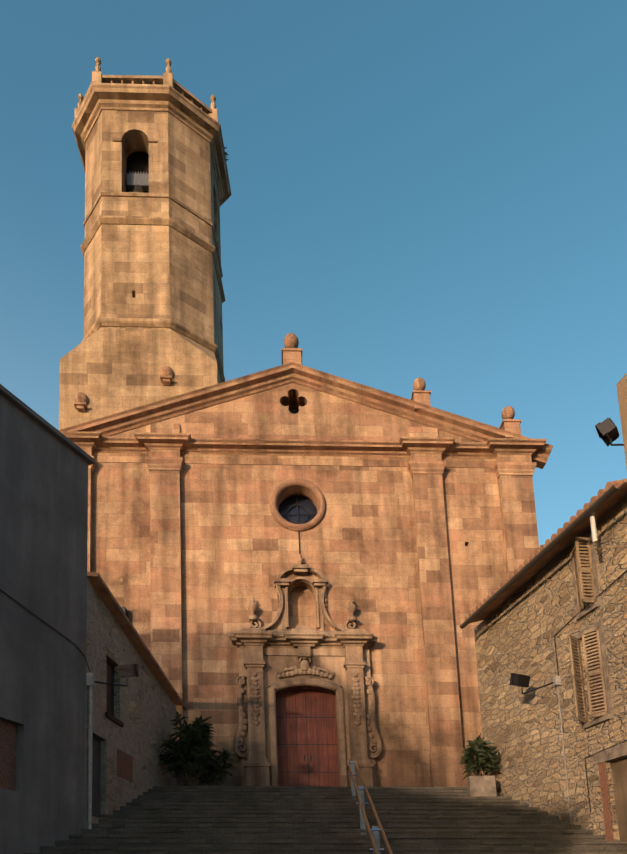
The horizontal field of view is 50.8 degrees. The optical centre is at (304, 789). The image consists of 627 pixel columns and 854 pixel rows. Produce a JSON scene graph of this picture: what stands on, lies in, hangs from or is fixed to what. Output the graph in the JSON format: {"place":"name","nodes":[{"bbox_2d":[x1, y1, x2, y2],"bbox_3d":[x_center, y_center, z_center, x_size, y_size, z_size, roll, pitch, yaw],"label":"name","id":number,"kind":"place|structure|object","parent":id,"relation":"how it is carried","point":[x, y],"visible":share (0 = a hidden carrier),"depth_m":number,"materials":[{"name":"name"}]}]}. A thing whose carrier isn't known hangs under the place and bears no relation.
{"place":"outdoors","nodes":[
{"label":"outdoors","id":0,"kind":"place"},
{"bbox_2d":[92,383,506,786],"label":"church facade wall","id":1,"kind":"structure","parent":0,"point":[240,546],"depth_m":21.87,"materials":[{"name":"beige stone"}]},
{"bbox_2d":[59,362,292,435],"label":"raking cornice","id":2,"kind":"structure","parent":1,"relation":"attached to","point":[189,402],"depth_m":22.33,"materials":[{"name":"stone"}]},
{"bbox_2d":[150,423,437,436],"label":"tympanum strips","id":3,"kind":"object","parent":1,"relation":"attached to","point":[175,428],"visible":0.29,"depth_m":22.37,"materials":[{"name":"beige stone"}]},
{"bbox_2d":[269,479,325,531],"bbox_3d":[-0.237,-9.505,22.224,1.900,1.900,0.510,0,-9,-1],"label":"round window frame","id":4,"kind":"object","parent":1,"relation":"attached to","point":[281,491],"visible":1,"depth_m":22.06,"materials":[{"name":"beige stone"}]},
{"bbox_2d":[278,496,316,523],"bbox_3d":[-0.250,-9.425,22.763,2.495,2.400,0.100,0,-9,-1],"label":"window glass","id":5,"kind":"object","parent":1,"relation":"attached to","point":[306,503],"depth_m":22.75,"materials":[{"name":"blue"}]},
{"bbox_2d":[280,494,315,523],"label":"rose window mullions","id":6,"kind":"object","parent":1,"relation":"attached to","point":[297,513],"visible":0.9,"depth_m":22.62,"materials":[{"name":"grey metal"}]},
{"bbox_2d":[60,431,546,467],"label":"cornice","id":7,"kind":"structure","parent":1,"relation":"attached to","point":[186,443],"depth_m":22.10,"materials":[{"name":"beige stone"}]},
{"bbox_2d":[292,362,552,468],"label":"raking cornice","id":8,"kind":"structure","parent":7,"relation":"on","point":[390,403],"depth_m":22.48,"materials":[{"name":"stone"}]},
{"bbox_2d":[281,333,301,368],"bbox_3d":[-0.449,-15.039,22.829,0.716,1.506,0.620,0,-9,-1],"label":"ball finial","id":9,"kind":"object","parent":8,"relation":"on","point":[291,351],"visible":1,"depth_m":22.53,"materials":[{"name":"stone"}]},
{"bbox_2d":[410,378,430,411],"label":"ball finial","id":10,"kind":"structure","parent":8,"relation":"on","point":[420,394],"depth_m":22.41,"materials":[{"name":"stone"}]},
{"bbox_2d":[499,406,520,437],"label":"ball finial","id":11,"kind":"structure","parent":8,"relation":"on","point":[509,423],"depth_m":22.33,"materials":[{"name":"stone"}]},
{"bbox_2d":[81,448,531,467],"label":"entablature","id":12,"kind":"structure","parent":1,"relation":"attached to","point":[291,460],"depth_m":22.31,"materials":[{"name":"beige stone"}]},
{"bbox_2d":[238,648,376,786],"bbox_3d":[0.063,-2.119,20.942,4.392,4.850,0.162,0,-9,-1],"label":"portal backing","id":13,"kind":"object","parent":1,"relation":"attached to","point":[274,664],"visible":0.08,"depth_m":21.07,"materials":[{"name":"beige stone"}]},
{"bbox_2d":[233,657,381,758],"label":"carved ornaments","id":14,"kind":"object","parent":13,"relation":"attached to","point":[305,669],"visible":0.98,"depth_m":20.75},
{"bbox_2d":[268,678,347,786],"bbox_3d":[0.093,-1.647,20.749,2.548,3.860,0.100,0,-9,-1],"label":"door frame","id":15,"kind":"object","parent":13,"relation":"attached to","point":[280,685],"depth_m":20.79,"materials":[{"name":"stone"}]},
{"bbox_2d":[275,690,339,786],"bbox_3d":[0.082,-1.453,21.266,2.125,3.630,0.080,0,-9,-1],"label":"church door","id":16,"kind":"structure","parent":15,"relation":"in","point":[330,752],"depth_m":21.25,"materials":[{"name":"red wood"}]},
{"bbox_2d":[276,691,338,786],"bbox_3d":[0.080,-1.456,21.216,2.022,3.620,0.040,0,-9,-1],"label":"door ironwork","id":17,"kind":"object","parent":16,"relation":"attached to","point":[317,744],"depth_m":21.22,"materials":[{"name":"brown metal"}]},
{"bbox_2d":[88,456,536,478],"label":"pilaster capitals","id":18,"kind":"object","parent":1,"relation":"attached to","point":[413,466],"visible":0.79,"depth_m":22.12,"materials":[{"name":"stone"}]},
{"bbox_2d":[87,469,538,786],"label":"pilasters","id":19,"kind":"object","parent":1,"relation":"attached to","point":[519,520],"visible":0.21,"depth_m":21.51,"materials":[{"name":"beige stone"}]},
{"bbox_2d":[0,0,626,548],"label":"sky","id":20,"kind":"structure","parent":0,"point":[434,191],"materials":[{"name":"blue"}]},
{"bbox_3d":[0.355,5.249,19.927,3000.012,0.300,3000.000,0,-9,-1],"label":"ground surface","id":21,"kind":"structure","parent":0,"visible":0},
{"bbox_2d":[0,394,87,853],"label":"tall grey house","id":22,"kind":"structure","parent":21,"relation":"on","point":[43,517],"depth_m":12.77,"materials":[{"name":"grey paint"}]},
{"bbox_2d":[0,720,16,790],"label":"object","id":23,"kind":"object","parent":22,"relation":"on","point":[8,731],"visible":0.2,"depth_m":11.82,"materials":[{"name":"brown wood"}]},
{"bbox_2d":[0,589,90,672],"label":"cable","id":24,"kind":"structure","parent":22,"relation":"attached to","point":[48,625],"depth_m":12.90,"materials":[{"name":"black"}]},
{"bbox_2d":[0,384,94,464],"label":"roof edge","id":25,"kind":"object","parent":22,"relation":"attached to","point":[7,394],"visible":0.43,"depth_m":13.24,"materials":[{"name":"grey metal"}]},
{"bbox_2d":[85,578,176,828],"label":"house wall","id":26,"kind":"structure","parent":21,"relation":"on","point":[144,709],"depth_m":16.08,"materials":[{"name":"beige paint"}]},
{"bbox_2d":[86,673,94,828],"bbox_3d":[-4.531,-0.772,13.907,0.251,3.453,0.160,0,-9,-1],"label":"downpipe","id":27,"kind":"object","parent":26,"relation":"attached to","point":[90,680],"visible":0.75,"depth_m":13.91,"materials":[{"name":"grey metal"}]},
{"bbox_2d":[92,736,100,817],"bbox_3d":[-4.675,-0.289,14.442,0.131,1.810,0.869,-1,-9,6],"label":"house door","id":28,"kind":"structure","parent":26,"relation":"attached to","point":[96,746],"depth_m":14.64,"materials":[{"name":"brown wood"}]},
{"bbox_2d":[105,661,123,726],"bbox_3d":[-4.578,-2.323,15.583,0.318,1.490,1.000,-1,-9,6],"label":"window","id":29,"kind":"structure","parent":26,"relation":"attached to","point":[109,713],"depth_m":15.76,"materials":[{"name":"black glass"}]},
{"bbox_2d":[94,664,138,686],"bbox_3d":[-4.143,-2.569,14.529,0.433,0.636,1.062,-5,-10,30],"label":"floodlight","id":30,"kind":"object","parent":26,"relation":"attached to","point":[128,670],"visible":0.96,"depth_m":14.71,"materials":[{"name":"grey metal"}]},
{"bbox_2d":[117,749,132,781],"bbox_3d":[-4.364,-0.575,16.047,0.040,0.650,1.003,-1,-9,6],"label":"wall panel","id":31,"kind":"object","parent":26,"relation":"attached to","point":[124,765],"visible":0.93,"depth_m":16.01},
{"bbox_2d":[87,572,185,708],"bbox_3d":[-4.659,-3.708,17.747,1.060,1.330,6.913,-1,-9,6],"label":"roof eave","id":32,"kind":"object","parent":26,"relation":"on","point":[110,600],"visible":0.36,"depth_m":16.67,"materials":[{"name":"tile"}]},
{"bbox_2d":[23,786,626,853],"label":"church stairs","id":33,"kind":"structure","parent":21,"relation":"on","point":[264,820],"depth_m":14.07,"materials":[{"name":"grey stone"}]},
{"bbox_2d":[158,711,221,785],"bbox_3d":[-3.329,-1.117,18.881,1.986,2.289,1.538,0,-9,-1],"label":"bush","id":34,"kind":"object","parent":33,"relation":"on","point":[190,751],"visible":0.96,"depth_m":18.62,"materials":[{"name":"green plant"}]},
{"bbox_2d":[197,748,237,785],"bbox_3d":[-2.615,-0.643,19.024,1.491,1.387,1.085,-4,-10,28],"label":"bush","id":35,"kind":"object","parent":33,"relation":"on","point":[214,773],"visible":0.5,"depth_m":18.96,"materials":[{"name":"green plant"}]},
{"bbox_2d":[244,645,373,786],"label":"portal pilasters","id":36,"kind":"object","parent":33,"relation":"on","point":[257,765],"visible":0.85,"depth_m":20.61,"materials":[{"name":"beige stone"}]},
{"bbox_2d":[250,564,355,630],"bbox_3d":[-0.063,-6.185,21.476,3.424,2.308,0.302,0,-9,-1],"label":"niche frame","id":37,"kind":"object","parent":36,"relation":"on","point":[282,585],"visible":0.88,"depth_m":21.47,"materials":[{"name":"stone"}]},
{"bbox_2d":[247,596,257,621],"bbox_3d":[-1.683,-5.854,21.316,0.340,0.850,0.331,0,-9,-1],"label":"urn finial","id":38,"kind":"object","parent":37,"relation":"on","point":[252,606],"visible":1,"depth_m":21.22,"materials":[{"name":"stone"}]},
{"bbox_2d":[297,554,302,563],"bbox_3d":[-0.149,-7.493,21.637,0.204,0.510,0.199,0,-9,-1],"label":"finial","id":39,"kind":"object","parent":37,"relation":"on","point":[300,559],"visible":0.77,"depth_m":21.59,"materials":[{"name":"stone"}]},
{"bbox_2d":[346,597,356,622],"bbox_3d":[1.516,-5.843,21.390,0.340,0.850,0.331,0,-9,-1],"label":"urn finial","id":40,"kind":"object","parent":37,"relation":"on","point":[351,607],"visible":0.98,"depth_m":21.28,"materials":[{"name":"stone"}]},
{"bbox_2d":[229,628,377,658],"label":"portal entablature","id":41,"kind":"structure","parent":36,"relation":"on","point":[299,643],"depth_m":20.98,"materials":[{"name":"beige stone"}]},
{"bbox_2d":[350,761,379,853],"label":"railing posts","id":42,"kind":"object","parent":33,"relation":"on","point":[375,834],"visible":0.73,"depth_m":13.66,"materials":[{"name":"grey metal"}]},
{"bbox_2d":[349,763,383,850],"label":"railing post bands","id":43,"kind":"object","parent":42,"relation":"attached to","point":[366,803],"visible":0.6,"depth_m":10.40,"materials":[{"name":"grey metal"}]},
{"bbox_2d":[347,760,392,853],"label":"wooden handrails","id":44,"kind":"object","parent":33,"relation":"on","point":[378,822],"visible":0.97,"depth_m":11.38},
{"bbox_2d":[467,776,496,796],"bbox_3d":[4.679,-0.010,17.499,0.684,0.619,0.604,-1,-9,8],"label":"stone planter","id":45,"kind":"object","parent":33,"relation":"on","point":[477,786],"visible":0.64,"depth_m":17.21,"materials":[{"name":"beige stone"}]},
{"bbox_2d":[459,734,502,779],"bbox_3d":[4.824,-0.880,17.559,1.478,1.234,1.236,0,-9,-1],"label":"planter shrub","id":46,"kind":"object","parent":45,"relation":"in","point":[477,757],"visible":0.94,"depth_m":17.46,"materials":[{"name":"green plant"}]},
{"bbox_2d":[474,495,626,840],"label":"stone house","id":47,"kind":"structure","parent":21,"relation":"on","point":[519,629],"depth_m":15.05,"materials":[{"name":"beige stone"}]},
{"bbox_2d":[509,673,553,694],"bbox_3d":[5.213,-2.485,15.133,0.437,0.529,0.994,7,-11,-40],"label":"floodlight","id":48,"kind":"object","parent":47,"relation":"attached to","point":[520,680],"visible":0.92,"depth_m":15.26,"materials":[{"name":"grey metal"}]},
{"bbox_2d":[465,479,622,619],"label":"roof tiles","id":49,"kind":"object","parent":47,"relation":"on","point":[601,492],"visible":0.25,"depth_m":14.06,"materials":[{"name":"tile"}]},
{"bbox_2d":[460,485,620,628],"bbox_3d":[5.021,-5.002,15.202,0.150,0.107,6.701,2,-9,-11],"label":"gutter","id":50,"kind":"object","parent":49,"relation":"attached to","point":[591,509],"visible":1,"depth_m":14.14,"materials":[{"name":"brown metal"}]},
{"bbox_2d":[590,512,596,542],"bbox_3d":[5.593,-5.079,12.800,0.114,0.600,0.090,0,-9,-1],"label":"drain stub","id":51,"kind":"object","parent":50,"relation":"attached to","point":[593,527],"visible":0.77,"depth_m":12.77,"materials":[{"name":"grey"}]},
{"bbox_2d":[470,478,626,622],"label":"roof slab","id":52,"kind":"structure","parent":47,"relation":"on","point":[613,500],"depth_m":14.57,"materials":[{"name":"wood"}]},
{"bbox_2d":[553,676,571,824],"bbox_3d":[5.720,-0.821,14.638,0.220,3.480,0.140,0,-9,-1],"label":"conduit","id":53,"kind":"object","parent":47,"relation":"attached to","point":[557,681],"visible":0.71,"depth_m":14.72,"materials":[{"name":"grey metal"}]},
{"bbox_2d":[554,570,626,811],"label":"wall cables","id":54,"kind":"object","parent":47,"relation":"attached to","point":[558,675],"depth_m":13.82,"materials":[{"name":"black"}]},
{"bbox_2d":[570,532,612,728],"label":"window surrounds","id":55,"kind":"object","parent":47,"relation":"attached to","point":[579,616],"visible":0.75,"depth_m":13.51,"materials":[{"name":"stone"}]},
{"bbox_2d":[568,537,607,722],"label":"window shutters","id":56,"kind":"object","parent":55,"relation":"attached to","point":[579,570],"depth_m":13.58,"materials":[{"name":"brown wood"}]},
{"bbox_2d":[589,637,604,717],"bbox_3d":[6.183,-2.349,13.683,0.112,1.840,0.632,2,-9,-11],"label":"window shutter","id":57,"kind":"object","parent":47,"relation":"on","point":[596,675],"visible":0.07,"depth_m":13.86,"materials":[{"name":"beige wood"}]},
{"bbox_2d":[598,762,613,840],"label":"brick door jambs","id":58,"kind":"structure","parent":47,"relation":"attached to","point":[605,801],"depth_m":13.28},
{"bbox_2d":[595,742,626,763],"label":"door lintel","id":59,"kind":"structure","parent":47,"relation":"attached to","point":[615,752],"depth_m":13.07,"materials":[{"name":"stone"}]},
{"bbox_2d":[611,757,626,840],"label":"house door","id":60,"kind":"structure","parent":47,"relation":"attached to","point":[619,769],"depth_m":13.05,"materials":[{"name":"brown wood"}]},
{"bbox_2d":[616,373,626,468],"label":"building wall","id":61,"kind":"structure","parent":21,"relation":"on","point":[621,384],"depth_m":12.35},
{"bbox_2d":[595,418,623,446],"bbox_3d":[5.727,-6.673,12.410,0.427,0.468,0.397,-6,-10,34],"label":"floodlight","id":62,"kind":"object","parent":61,"relation":"attached to","point":[607,432],"visible":1,"depth_m":12.34,"materials":[{"name":"grey metal"}]},
{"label":"church terrace ground","id":63,"kind":"structure","parent":0,"visible":0},
{"bbox_2d":[59,328,220,581],"bbox_3d":[-5.489,-7.560,23.938,5.992,16.500,4.380,0,-9,-1],"label":"tower base","id":64,"kind":"object","parent":63,"relation":"on","point":[108,371],"visible":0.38,"depth_m":22.74,"materials":[{"name":"beige stone"}]},
{"bbox_2d":[74,392,88,411],"bbox_3d":[-7.601,-13.184,22.493,0.460,0.676,0.460,0,-9,-1],"label":"stone finial","id":65,"kind":"object","parent":64,"relation":"attached to","point":[81,401],"visible":0.96,"depth_m":22.31,"materials":[{"name":"stone"}]},
{"bbox_2d":[126,151,148,192],"bbox_3d":[-5.967,-22.557,26.158,2.829,3.260,2.400,0,-9,-1],"label":"belfry opening","id":66,"kind":"object","parent":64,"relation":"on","point":[137,161],"depth_m":25.12,"materials":[{"name":"black"}]},
{"bbox_2d":[127,171,148,190],"bbox_3d":[-6.171,-22.586,24.544,0.860,0.600,0.230,0,-9,-1],"label":"bell","id":67,"kind":"object","parent":66,"relation":"attached to","point":[133,180],"visible":0.81,"depth_m":24.46,"materials":[{"name":"grey metal"}]},
{"bbox_2d":[133,185,143,192],"bbox_3d":[-6.138,-22.040,24.478,0.720,0.600,0.720,0,-9,-1],"label":"bell","id":68,"kind":"object","parent":66,"relation":"attached to","point":[138,188],"visible":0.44,"depth_m":24.29,"materials":[{"name":"brown metal"}]},
{"bbox_2d":[84,110,223,371],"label":"bell tower","id":69,"kind":"structure","parent":64,"relation":"on","point":[150,271],"depth_m":23.94,"materials":[{"name":"beige stone"}]},
{"bbox_2d":[72,83,230,205],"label":"tower cornice","id":70,"kind":"structure","parent":69,"relation":"attached to","point":[100,97],"depth_m":24.43,"materials":[{"name":"beige stone"}]},
{"bbox_2d":[74,57,217,121],"bbox_3d":[-6.010,-25.913,26.640,5.653,1.500,5.033,0,-9,-1],"label":"balustrade","id":71,"kind":"object","parent":70,"relation":"on","point":[166,78],"visible":0.21,"depth_m":24.30,"materials":[{"name":"beige stone"}]},
{"bbox_2d":[81,137,225,382],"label":"string course moldings","id":72,"kind":"structure","parent":69,"relation":"attached to","point":[145,322],"depth_m":23.69,"materials":[{"name":"beige stone"}]},
{"bbox_2d":[160,365,173,384],"bbox_3d":[-4.744,-14.222,22.716,0.460,0.676,0.460,0,-9,-1],"label":"stone finial","id":73,"kind":"object","parent":64,"relation":"attached to","point":[166,374],"visible":0.96,"depth_m":22.54,"materials":[{"name":"stone"}]}
]}

